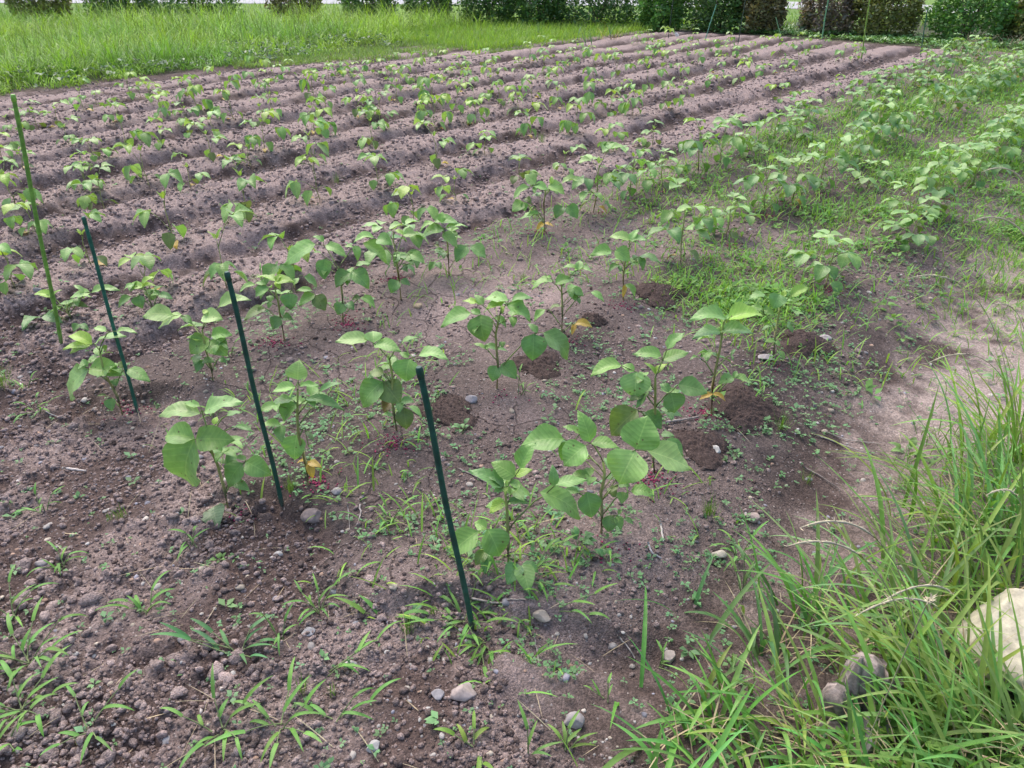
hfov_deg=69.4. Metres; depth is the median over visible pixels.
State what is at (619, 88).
soybean plant
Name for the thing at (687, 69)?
soybean plant
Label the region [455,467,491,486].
twig
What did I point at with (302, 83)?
soybean plant
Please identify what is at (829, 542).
seed stalk
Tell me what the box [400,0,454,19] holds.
shrub
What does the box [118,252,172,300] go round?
soybean plant
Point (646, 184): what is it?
soybean plant
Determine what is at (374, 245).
soybean plant
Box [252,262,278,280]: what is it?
grass tuft
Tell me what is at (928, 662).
long grass clump
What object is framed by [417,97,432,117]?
soybean plant
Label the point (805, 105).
soybean plant
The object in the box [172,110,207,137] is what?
soybean plant
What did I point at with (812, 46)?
soybean plant
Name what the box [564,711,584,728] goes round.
stone
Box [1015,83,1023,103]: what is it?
soybean plant
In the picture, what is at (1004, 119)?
soybean plant
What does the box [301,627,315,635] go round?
stone
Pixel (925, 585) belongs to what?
seed stalk
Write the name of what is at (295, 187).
soybean plant
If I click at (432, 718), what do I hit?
seedling weeds
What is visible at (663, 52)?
soybean plant
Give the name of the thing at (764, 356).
stone
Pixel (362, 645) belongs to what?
grass tuft
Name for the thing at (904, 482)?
horsetail
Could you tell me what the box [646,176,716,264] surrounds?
soybean plant
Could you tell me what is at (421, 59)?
soybean plant
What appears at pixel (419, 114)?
soybean plant
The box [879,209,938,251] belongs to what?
soybean plant
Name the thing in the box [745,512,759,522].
stone
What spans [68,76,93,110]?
soybean plant
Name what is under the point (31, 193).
garden stake
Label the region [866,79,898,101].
soybean plant
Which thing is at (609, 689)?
grass tuft
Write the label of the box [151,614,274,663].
grass tuft
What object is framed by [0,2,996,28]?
lawn grass
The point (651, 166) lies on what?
soybean plant
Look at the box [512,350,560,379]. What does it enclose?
soil mound
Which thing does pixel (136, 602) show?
grass tuft
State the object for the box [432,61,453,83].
soybean plant
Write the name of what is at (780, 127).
soybean plant
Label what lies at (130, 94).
soybean plant
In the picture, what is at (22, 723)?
grass tuft
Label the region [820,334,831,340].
stone
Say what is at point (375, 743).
stone
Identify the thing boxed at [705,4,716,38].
garden stake
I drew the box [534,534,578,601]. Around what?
grass tuft
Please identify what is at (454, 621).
grass tuft
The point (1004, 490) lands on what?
seed stalk
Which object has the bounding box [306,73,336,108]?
soybean plant
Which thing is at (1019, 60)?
soybean plant
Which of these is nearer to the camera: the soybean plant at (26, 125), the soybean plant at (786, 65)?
the soybean plant at (26, 125)
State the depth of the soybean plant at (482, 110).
7.38 m
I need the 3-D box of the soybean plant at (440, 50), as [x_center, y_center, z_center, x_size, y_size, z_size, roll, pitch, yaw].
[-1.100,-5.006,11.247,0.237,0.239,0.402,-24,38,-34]
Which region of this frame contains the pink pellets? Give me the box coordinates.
[102,155,975,562]
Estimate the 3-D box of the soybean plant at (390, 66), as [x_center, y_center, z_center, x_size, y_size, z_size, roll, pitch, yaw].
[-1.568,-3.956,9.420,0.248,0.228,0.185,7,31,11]
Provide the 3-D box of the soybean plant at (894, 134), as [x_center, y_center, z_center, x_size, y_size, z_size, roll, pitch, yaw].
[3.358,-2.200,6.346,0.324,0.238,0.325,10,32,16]
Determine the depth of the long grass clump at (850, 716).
1.57 m
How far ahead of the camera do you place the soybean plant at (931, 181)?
4.46 m
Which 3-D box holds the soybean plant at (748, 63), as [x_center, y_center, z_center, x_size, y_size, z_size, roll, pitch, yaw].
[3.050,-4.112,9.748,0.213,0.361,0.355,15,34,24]
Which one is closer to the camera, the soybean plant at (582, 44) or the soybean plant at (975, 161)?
the soybean plant at (975, 161)
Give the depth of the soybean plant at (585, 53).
11.94 m
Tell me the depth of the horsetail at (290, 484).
2.27 m
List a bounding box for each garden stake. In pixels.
[10,94,62,343]
[81,216,138,412]
[224,271,283,506]
[415,366,474,629]
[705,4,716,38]
[738,0,745,42]
[821,0,828,39]
[861,0,869,58]
[920,10,927,54]
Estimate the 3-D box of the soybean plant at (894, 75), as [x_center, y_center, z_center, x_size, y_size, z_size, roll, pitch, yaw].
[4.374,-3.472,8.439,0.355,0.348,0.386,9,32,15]
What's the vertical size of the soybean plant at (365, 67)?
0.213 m
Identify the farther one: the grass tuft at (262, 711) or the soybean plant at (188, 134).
the soybean plant at (188, 134)
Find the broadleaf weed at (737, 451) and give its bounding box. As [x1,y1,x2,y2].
[726,448,742,459]
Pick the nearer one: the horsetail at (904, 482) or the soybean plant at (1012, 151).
the horsetail at (904, 482)
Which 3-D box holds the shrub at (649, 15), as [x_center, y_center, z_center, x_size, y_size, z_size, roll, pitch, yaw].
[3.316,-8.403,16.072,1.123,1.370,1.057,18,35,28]
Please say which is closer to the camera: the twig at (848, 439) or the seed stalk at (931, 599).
the seed stalk at (931, 599)
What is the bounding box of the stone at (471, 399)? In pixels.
[465,395,476,403]
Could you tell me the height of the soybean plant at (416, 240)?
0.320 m
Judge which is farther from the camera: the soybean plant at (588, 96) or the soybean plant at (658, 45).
the soybean plant at (658, 45)
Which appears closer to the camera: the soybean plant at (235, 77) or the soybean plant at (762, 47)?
the soybean plant at (235, 77)
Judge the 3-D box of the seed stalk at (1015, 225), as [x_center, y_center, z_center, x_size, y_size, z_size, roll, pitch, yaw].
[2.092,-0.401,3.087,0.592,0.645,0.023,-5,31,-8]
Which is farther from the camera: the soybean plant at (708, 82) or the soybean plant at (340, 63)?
the soybean plant at (340, 63)
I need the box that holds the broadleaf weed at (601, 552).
[594,548,621,566]
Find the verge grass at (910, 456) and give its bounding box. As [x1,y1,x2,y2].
[895,282,1023,492]
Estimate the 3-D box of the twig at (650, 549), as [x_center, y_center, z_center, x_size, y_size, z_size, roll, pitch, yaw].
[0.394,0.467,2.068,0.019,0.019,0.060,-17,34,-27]
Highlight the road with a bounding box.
[0,0,996,12]
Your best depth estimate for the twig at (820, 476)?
2.47 m
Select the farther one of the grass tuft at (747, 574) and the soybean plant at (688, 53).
the soybean plant at (688, 53)
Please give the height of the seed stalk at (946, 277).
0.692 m
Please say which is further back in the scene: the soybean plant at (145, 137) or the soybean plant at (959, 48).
the soybean plant at (959, 48)
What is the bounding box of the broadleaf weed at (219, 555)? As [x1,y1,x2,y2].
[208,552,225,562]
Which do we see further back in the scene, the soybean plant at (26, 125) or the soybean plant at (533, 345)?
the soybean plant at (26, 125)
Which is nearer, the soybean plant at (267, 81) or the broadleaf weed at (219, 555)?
the broadleaf weed at (219, 555)
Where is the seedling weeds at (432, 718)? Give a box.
[0,112,1023,767]
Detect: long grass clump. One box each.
[592,585,807,767]
[610,638,833,767]
[617,537,829,703]
[659,580,858,767]
[699,642,925,767]
[731,492,946,696]
[748,465,1020,643]
[767,582,1023,767]
[775,681,1023,767]
[779,528,1023,767]
[786,566,1023,767]
[803,523,1021,720]
[811,386,1018,551]
[820,433,1023,622]
[825,362,1023,596]
[836,577,1023,767]
[895,316,1023,479]
[910,357,1023,527]
[914,627,1023,757]
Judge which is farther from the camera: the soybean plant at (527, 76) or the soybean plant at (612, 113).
the soybean plant at (527, 76)
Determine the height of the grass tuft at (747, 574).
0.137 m
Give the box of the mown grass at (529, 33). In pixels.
[351,13,701,50]
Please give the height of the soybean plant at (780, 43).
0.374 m
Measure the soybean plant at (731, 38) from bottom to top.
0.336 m
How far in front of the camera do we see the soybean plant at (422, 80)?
7.93 m
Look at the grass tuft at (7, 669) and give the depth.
1.68 m
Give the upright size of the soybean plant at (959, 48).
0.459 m
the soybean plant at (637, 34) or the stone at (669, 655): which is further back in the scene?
the soybean plant at (637, 34)
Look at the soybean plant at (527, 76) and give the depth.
8.39 m
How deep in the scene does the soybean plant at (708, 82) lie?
8.84 m
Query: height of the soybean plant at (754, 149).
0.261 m
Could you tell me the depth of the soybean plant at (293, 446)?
2.13 m
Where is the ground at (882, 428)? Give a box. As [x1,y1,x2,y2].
[0,0,1023,767]
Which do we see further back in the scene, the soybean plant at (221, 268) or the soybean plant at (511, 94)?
the soybean plant at (511, 94)
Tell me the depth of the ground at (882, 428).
2.88 m
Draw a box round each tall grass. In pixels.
[0,0,518,95]
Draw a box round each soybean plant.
[0,107,23,135]
[0,132,20,156]
[0,144,35,171]
[0,156,42,204]
[0,242,38,294]
[1,202,53,236]
[16,99,45,130]
[21,284,119,331]
[38,99,68,127]
[56,115,80,145]
[60,208,106,265]
[63,161,105,190]
[63,326,149,414]
[66,162,118,209]
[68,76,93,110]
[69,136,118,161]
[70,149,94,180]
[77,90,103,107]
[102,97,124,122]
[104,99,142,148]
[111,131,161,187]
[113,71,137,99]
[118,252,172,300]
[118,276,172,308]
[128,76,150,97]
[132,169,186,249]
[136,81,161,102]
[141,81,160,97]
[142,291,250,380]
[146,116,171,149]
[149,90,170,119]
[158,395,271,527]
[171,76,197,98]
[171,101,198,125]
[171,152,210,191]
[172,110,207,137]
[178,73,212,115]
[184,120,227,161]
[197,109,222,135]
[203,66,240,100]
[203,203,256,287]
[211,80,242,122]
[220,155,266,223]
[226,136,263,167]
[239,108,290,152]
[239,274,298,340]
[242,55,272,85]
[249,93,269,126]
[255,82,281,116]
[258,64,282,82]
[258,231,316,291]
[260,78,277,96]
[261,360,344,485]
[280,59,296,75]
[284,235,374,321]
[285,141,331,205]
[291,116,329,161]
[298,96,336,137]
[299,68,322,100]
[299,93,325,133]
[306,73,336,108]
[322,63,334,78]
[324,62,349,76]
[335,331,447,430]
[336,61,359,76]
[336,67,362,85]
[341,78,367,117]
[354,226,424,298]
[355,88,374,110]
[357,108,387,149]
[357,152,405,189]
[359,90,389,120]
[361,59,384,73]
[362,218,428,275]
[366,106,397,129]
[376,52,399,70]
[377,64,396,81]
[383,73,409,103]
[383,184,438,226]
[390,64,414,90]
[399,50,425,83]
[412,85,434,105]
[414,93,452,130]
[414,117,455,168]
[417,73,443,108]
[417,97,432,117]
[420,212,485,275]
[429,46,447,61]
[431,168,473,200]
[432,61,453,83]
[440,79,475,112]
[441,291,569,388]
[443,63,458,77]
[450,442,587,592]
[452,53,469,68]
[457,67,478,93]
[460,61,474,82]
[463,96,489,124]
[466,130,495,155]
[471,47,499,66]
[479,81,516,106]
[480,67,503,99]
[485,59,507,76]
[507,85,529,114]
[508,153,540,183]
[511,56,525,71]
[512,100,547,137]
[512,174,581,231]
[521,74,540,97]
[521,410,690,533]
[522,41,537,62]
[532,261,603,333]
[536,49,552,78]
[537,35,556,46]
[540,45,555,56]
[545,61,566,88]
[545,79,566,108]
[552,144,587,174]
[556,50,574,65]
[559,97,594,133]
[565,47,579,63]
[571,40,583,51]
[572,142,625,213]
[582,45,595,57]
[582,49,607,81]
[582,78,604,105]
[590,333,706,473]
[591,230,661,299]
[594,88,628,116]
[594,122,628,151]
[606,47,618,59]
[606,51,636,77]
[606,142,660,200]
[612,79,632,98]
[618,83,643,115]
[630,31,643,44]
[632,119,663,147]
[634,47,651,64]
[637,147,687,188]
[638,58,667,92]
[641,29,654,43]
[646,38,664,50]
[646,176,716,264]
[651,42,674,58]
[654,49,676,68]
[659,81,683,109]
[660,26,674,46]
[671,63,689,81]
[676,39,689,52]
[678,80,694,98]
[678,117,730,174]
[681,43,698,55]
[687,28,699,41]
[689,301,762,414]
[691,50,704,63]
[699,113,751,168]
[700,192,761,239]
[702,73,732,91]
[705,39,720,51]
[709,54,726,73]
[715,40,729,55]
[725,26,738,44]
[730,122,768,157]
[732,44,749,57]
[732,57,752,83]
[733,155,806,214]
[748,284,807,359]
[749,41,766,55]
[749,105,796,146]
[755,63,772,77]
[759,35,774,46]
[764,82,800,102]
[767,151,826,205]
[771,34,788,57]
[772,58,788,73]
[776,112,815,140]
[783,229,861,292]
[785,97,818,120]
[788,44,809,70]
[792,32,806,44]
[795,90,832,122]
[802,132,859,191]
[804,35,818,51]
[813,35,831,47]
[825,74,845,93]
[834,43,853,60]
[835,89,870,115]
[839,123,882,163]
[844,71,885,103]
[845,159,892,189]
[849,44,863,58]
[852,99,898,148]
[853,38,871,53]
[858,88,911,143]
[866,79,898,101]
[870,65,908,89]
[877,64,909,93]
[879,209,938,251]
[880,181,946,232]
[882,112,924,140]
[901,104,936,128]
[903,66,933,86]
[909,47,943,75]
[909,141,972,197]
[910,73,961,119]
[911,149,972,215]
[916,71,944,91]
[917,55,947,72]
[923,85,957,104]
[927,47,959,74]
[940,32,973,67]
[943,51,970,69]
[945,67,978,110]
[949,77,986,98]
[950,140,1010,189]
[951,144,998,173]
[953,41,983,64]
[954,64,990,95]
[961,34,994,60]
[965,128,1020,160]
[972,33,1000,56]
[973,55,1010,92]
[974,63,1015,85]
[978,113,1023,161]
[982,62,1018,91]
[986,50,1023,79]
[986,106,1023,144]
[988,105,1023,149]
[998,104,1023,131]
[1001,47,1023,77]
[1005,52,1023,72]
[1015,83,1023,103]
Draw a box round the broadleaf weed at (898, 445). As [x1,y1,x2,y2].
[888,437,926,455]
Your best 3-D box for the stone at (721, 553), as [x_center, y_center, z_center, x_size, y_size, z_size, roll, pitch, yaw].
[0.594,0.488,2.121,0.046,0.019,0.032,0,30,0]
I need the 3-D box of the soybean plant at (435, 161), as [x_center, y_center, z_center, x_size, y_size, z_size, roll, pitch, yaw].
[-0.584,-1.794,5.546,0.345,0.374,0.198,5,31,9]
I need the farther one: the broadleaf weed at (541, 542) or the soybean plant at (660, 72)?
the soybean plant at (660, 72)
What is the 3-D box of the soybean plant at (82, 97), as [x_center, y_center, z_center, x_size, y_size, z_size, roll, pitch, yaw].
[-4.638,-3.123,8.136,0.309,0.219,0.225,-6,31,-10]
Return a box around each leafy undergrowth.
[0,29,428,86]
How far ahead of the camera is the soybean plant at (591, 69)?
8.99 m
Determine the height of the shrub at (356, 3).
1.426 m
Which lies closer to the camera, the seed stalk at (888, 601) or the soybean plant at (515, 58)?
the seed stalk at (888, 601)
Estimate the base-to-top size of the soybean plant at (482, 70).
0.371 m
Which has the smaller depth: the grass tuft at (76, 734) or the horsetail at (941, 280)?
the grass tuft at (76, 734)
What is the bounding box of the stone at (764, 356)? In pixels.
[758,354,772,359]
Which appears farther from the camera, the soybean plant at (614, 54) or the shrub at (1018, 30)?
the shrub at (1018, 30)
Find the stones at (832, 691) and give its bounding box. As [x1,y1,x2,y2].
[819,651,904,733]
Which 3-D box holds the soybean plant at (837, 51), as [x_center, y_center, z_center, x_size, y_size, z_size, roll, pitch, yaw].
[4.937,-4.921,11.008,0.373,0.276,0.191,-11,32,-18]
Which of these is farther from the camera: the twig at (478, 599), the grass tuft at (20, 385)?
the grass tuft at (20, 385)
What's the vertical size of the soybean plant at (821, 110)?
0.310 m
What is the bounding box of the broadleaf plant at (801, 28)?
[791,12,818,31]
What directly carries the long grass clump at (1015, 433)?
on the ground at (882, 428)
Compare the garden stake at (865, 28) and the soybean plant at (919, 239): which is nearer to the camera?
the soybean plant at (919, 239)
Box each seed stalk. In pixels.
[782,538,910,659]
[800,516,920,675]
[856,594,954,632]
[862,593,937,753]
[882,582,972,626]
[909,274,1009,389]
[929,353,1023,460]
[974,216,1023,235]
[983,166,1023,182]
[986,488,1023,577]
[990,302,1023,328]
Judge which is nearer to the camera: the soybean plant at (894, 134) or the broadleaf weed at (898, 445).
the broadleaf weed at (898, 445)
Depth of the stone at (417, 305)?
3.42 m
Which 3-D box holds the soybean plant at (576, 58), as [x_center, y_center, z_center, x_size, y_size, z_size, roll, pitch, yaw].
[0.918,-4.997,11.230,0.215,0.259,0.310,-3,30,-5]
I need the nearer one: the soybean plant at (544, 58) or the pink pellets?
the pink pellets
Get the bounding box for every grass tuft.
[0,564,57,626]
[0,597,87,689]
[0,644,75,736]
[0,693,54,752]
[5,371,38,388]
[11,483,62,515]
[13,392,61,423]
[26,541,88,576]
[40,669,137,763]
[96,571,172,614]
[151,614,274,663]
[160,664,272,767]
[168,526,208,559]
[198,393,231,419]
[204,657,325,767]
[248,604,296,655]
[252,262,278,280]
[282,573,349,624]
[294,678,400,721]
[327,621,399,676]
[334,595,428,622]
[366,492,418,529]
[406,567,516,644]
[433,711,492,767]
[457,634,493,677]
[517,364,531,394]
[518,701,560,755]
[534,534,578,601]
[548,710,595,751]
[559,583,616,621]
[583,672,612,702]
[653,358,672,369]
[656,640,670,668]
[710,520,769,573]
[727,544,767,600]
[762,385,772,400]
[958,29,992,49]
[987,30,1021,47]
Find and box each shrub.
[2,0,72,22]
[82,0,151,22]
[144,0,245,21]
[264,0,322,19]
[337,0,398,17]
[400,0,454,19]
[453,0,516,24]
[512,0,568,26]
[548,0,640,26]
[635,0,689,32]
[683,0,746,31]
[739,0,788,33]
[796,0,857,34]
[846,0,925,36]
[921,0,1023,40]
[998,0,1023,40]
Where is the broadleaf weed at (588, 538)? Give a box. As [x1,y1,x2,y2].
[563,526,596,550]
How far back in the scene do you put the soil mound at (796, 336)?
3.08 m
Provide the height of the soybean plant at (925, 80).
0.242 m
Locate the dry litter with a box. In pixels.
[12,313,1022,767]
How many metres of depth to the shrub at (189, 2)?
17.72 m
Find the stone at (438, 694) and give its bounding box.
[431,689,444,699]
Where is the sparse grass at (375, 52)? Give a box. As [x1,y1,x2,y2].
[120,35,536,73]
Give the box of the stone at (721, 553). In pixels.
[711,550,726,558]
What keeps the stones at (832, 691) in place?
on the ground at (882, 428)
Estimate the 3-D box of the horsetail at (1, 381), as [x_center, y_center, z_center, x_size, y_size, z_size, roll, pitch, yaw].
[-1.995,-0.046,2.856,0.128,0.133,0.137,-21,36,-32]
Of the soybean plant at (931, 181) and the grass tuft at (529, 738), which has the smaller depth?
the grass tuft at (529, 738)
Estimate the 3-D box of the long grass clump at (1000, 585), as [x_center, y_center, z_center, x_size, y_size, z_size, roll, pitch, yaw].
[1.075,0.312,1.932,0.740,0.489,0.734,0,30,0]
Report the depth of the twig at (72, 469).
2.47 m
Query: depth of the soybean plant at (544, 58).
9.47 m
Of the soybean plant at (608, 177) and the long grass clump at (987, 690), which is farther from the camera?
the soybean plant at (608, 177)
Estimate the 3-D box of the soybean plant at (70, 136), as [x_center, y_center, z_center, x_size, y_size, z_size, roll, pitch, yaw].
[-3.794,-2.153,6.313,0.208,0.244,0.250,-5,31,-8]
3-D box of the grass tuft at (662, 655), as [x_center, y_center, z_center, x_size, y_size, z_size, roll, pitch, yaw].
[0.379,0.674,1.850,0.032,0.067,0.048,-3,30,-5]
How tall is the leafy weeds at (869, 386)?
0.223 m
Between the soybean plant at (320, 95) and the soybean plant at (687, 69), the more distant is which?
the soybean plant at (687, 69)
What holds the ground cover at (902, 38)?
on the ground at (882, 428)
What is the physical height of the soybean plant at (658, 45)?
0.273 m
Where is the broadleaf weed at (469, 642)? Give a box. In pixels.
[457,635,471,643]
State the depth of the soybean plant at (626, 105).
7.32 m
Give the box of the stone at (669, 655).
[663,650,675,663]
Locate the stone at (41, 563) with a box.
[35,559,47,565]
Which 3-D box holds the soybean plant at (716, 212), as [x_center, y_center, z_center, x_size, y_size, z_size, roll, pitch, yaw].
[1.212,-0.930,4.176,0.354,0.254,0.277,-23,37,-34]
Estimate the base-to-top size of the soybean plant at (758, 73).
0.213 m
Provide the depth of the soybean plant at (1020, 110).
6.37 m
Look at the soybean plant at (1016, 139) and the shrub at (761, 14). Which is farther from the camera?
the shrub at (761, 14)
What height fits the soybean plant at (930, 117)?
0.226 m
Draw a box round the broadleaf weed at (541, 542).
[529,540,546,551]
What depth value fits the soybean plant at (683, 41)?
12.16 m
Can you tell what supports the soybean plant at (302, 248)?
on the ground at (882, 428)
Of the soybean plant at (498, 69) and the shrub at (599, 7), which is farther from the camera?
the shrub at (599, 7)
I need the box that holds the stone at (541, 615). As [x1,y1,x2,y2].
[532,609,550,621]
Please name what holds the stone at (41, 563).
on the ground at (882, 428)
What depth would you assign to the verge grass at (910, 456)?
2.59 m
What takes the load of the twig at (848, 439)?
on the ground at (882, 428)
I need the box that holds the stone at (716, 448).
[713,445,720,452]
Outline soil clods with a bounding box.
[0,44,993,767]
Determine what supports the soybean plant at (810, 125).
on the ground at (882, 428)
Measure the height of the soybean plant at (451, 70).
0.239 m
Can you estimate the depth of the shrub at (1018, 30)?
14.16 m
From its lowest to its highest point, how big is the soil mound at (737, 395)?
0.094 m
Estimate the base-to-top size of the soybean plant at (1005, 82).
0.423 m
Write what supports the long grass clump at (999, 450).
on the ground at (882, 428)
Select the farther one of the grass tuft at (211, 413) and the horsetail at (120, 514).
the grass tuft at (211, 413)
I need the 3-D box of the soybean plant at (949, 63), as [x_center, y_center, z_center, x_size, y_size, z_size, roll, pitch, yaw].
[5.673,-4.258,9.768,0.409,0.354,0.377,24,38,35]
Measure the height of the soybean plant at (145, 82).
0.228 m
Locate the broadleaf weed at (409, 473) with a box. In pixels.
[401,471,413,480]
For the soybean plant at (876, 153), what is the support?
on the ground at (882, 428)
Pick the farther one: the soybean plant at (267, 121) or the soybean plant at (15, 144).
the soybean plant at (267, 121)
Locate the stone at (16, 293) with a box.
[13,291,23,295]
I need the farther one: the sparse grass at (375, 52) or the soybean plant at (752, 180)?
the sparse grass at (375, 52)
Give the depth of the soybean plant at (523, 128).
6.78 m
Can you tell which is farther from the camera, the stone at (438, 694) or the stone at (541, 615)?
the stone at (541, 615)
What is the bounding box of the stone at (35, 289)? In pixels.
[32,287,41,291]
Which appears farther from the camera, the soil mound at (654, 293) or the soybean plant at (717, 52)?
the soybean plant at (717, 52)
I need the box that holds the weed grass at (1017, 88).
[151,46,1023,766]
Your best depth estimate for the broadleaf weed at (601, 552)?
2.01 m
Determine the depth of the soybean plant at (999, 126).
5.94 m
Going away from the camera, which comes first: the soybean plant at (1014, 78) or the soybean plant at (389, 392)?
the soybean plant at (389, 392)
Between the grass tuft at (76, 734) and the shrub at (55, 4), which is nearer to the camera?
the grass tuft at (76, 734)
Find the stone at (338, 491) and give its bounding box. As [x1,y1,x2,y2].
[331,487,341,494]
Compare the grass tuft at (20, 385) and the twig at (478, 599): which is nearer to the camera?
the twig at (478, 599)
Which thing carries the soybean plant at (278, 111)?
on the ground at (882, 428)
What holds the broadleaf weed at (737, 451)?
on the ground at (882, 428)
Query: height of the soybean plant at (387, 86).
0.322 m
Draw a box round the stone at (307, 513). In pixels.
[300,508,320,523]
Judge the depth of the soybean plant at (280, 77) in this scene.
9.79 m
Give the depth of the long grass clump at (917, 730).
1.51 m
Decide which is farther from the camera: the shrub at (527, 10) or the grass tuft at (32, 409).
the shrub at (527, 10)
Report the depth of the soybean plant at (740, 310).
2.47 m
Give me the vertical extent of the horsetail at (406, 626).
0.050 m
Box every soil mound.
[412,394,478,429]
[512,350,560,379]
[582,312,608,327]
[633,282,686,310]
[665,427,734,468]
[704,381,785,421]
[719,408,771,434]
[771,329,837,360]
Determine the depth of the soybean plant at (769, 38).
13.39 m
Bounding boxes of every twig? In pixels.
[62,467,86,470]
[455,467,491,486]
[469,597,525,603]
[617,635,634,658]
[647,542,661,558]
[658,521,663,541]
[662,416,698,423]
[800,465,839,488]
[812,433,870,454]
[815,429,878,443]
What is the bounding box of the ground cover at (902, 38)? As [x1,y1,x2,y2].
[680,21,1023,48]
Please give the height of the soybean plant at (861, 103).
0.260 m
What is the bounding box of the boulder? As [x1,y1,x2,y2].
[956,588,1023,691]
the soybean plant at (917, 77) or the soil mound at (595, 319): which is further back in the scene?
the soybean plant at (917, 77)
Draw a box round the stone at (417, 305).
[413,303,421,308]
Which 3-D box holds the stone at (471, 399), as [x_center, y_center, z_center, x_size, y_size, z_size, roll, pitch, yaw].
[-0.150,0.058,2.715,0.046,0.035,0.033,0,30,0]
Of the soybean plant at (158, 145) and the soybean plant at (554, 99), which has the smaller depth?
the soybean plant at (158, 145)
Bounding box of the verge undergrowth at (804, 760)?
[753,420,1023,767]
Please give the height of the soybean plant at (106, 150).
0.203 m
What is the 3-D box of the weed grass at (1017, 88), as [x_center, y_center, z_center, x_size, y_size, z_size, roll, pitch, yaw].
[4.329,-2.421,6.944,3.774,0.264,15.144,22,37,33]
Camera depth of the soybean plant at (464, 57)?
10.43 m
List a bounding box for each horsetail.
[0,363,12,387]
[112,502,126,518]
[283,474,298,493]
[295,674,308,696]
[326,681,336,695]
[400,616,416,636]
[701,491,720,518]
[772,409,793,431]
[801,467,816,486]
[898,470,919,490]
[935,268,954,286]
[957,245,971,259]
[978,279,991,296]
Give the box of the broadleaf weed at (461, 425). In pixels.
[451,418,469,433]
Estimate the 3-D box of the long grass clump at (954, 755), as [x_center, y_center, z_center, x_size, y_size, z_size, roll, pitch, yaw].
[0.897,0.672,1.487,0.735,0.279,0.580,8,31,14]
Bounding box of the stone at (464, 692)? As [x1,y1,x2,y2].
[450,682,476,701]
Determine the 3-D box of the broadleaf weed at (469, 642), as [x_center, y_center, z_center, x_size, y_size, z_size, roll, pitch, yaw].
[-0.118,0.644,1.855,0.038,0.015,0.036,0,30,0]
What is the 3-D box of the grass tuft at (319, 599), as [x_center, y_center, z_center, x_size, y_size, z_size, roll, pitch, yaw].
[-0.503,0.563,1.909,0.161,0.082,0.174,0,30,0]
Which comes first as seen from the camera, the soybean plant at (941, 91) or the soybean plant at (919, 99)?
the soybean plant at (919, 99)
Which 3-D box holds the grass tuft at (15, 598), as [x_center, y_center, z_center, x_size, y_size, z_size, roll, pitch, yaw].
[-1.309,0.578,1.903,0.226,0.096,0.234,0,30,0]
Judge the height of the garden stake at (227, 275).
0.812 m
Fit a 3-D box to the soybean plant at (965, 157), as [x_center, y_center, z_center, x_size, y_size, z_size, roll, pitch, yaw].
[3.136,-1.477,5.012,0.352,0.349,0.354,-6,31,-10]
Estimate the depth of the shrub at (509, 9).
17.37 m
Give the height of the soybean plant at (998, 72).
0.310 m
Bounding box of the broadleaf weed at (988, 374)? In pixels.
[982,373,1009,383]
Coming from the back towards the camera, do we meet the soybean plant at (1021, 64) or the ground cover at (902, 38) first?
the ground cover at (902, 38)
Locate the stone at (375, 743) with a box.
[366,740,379,752]
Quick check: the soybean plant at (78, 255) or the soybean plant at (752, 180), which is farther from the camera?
the soybean plant at (752, 180)
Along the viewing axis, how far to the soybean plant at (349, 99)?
7.38 m
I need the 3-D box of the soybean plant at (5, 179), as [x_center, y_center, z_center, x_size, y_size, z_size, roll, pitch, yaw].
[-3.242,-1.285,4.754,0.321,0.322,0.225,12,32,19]
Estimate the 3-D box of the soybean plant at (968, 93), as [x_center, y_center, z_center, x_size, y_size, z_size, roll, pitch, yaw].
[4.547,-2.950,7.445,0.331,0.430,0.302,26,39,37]
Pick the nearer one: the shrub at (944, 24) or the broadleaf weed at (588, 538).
the broadleaf weed at (588, 538)
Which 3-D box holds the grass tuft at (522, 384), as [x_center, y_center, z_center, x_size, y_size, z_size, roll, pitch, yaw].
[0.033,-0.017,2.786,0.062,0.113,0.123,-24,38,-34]
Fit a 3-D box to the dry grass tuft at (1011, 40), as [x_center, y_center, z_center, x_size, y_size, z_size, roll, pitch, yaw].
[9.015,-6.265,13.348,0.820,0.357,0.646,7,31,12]
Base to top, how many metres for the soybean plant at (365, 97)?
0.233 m
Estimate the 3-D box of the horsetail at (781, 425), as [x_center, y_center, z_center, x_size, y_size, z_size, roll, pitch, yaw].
[0.957,0.123,2.599,0.088,0.082,0.080,9,31,14]
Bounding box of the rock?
[863,716,895,753]
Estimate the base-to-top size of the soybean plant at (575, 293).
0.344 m
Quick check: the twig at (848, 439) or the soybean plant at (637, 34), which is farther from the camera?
the soybean plant at (637, 34)
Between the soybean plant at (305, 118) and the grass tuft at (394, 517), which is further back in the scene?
the soybean plant at (305, 118)
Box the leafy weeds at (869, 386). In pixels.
[457,47,1023,403]

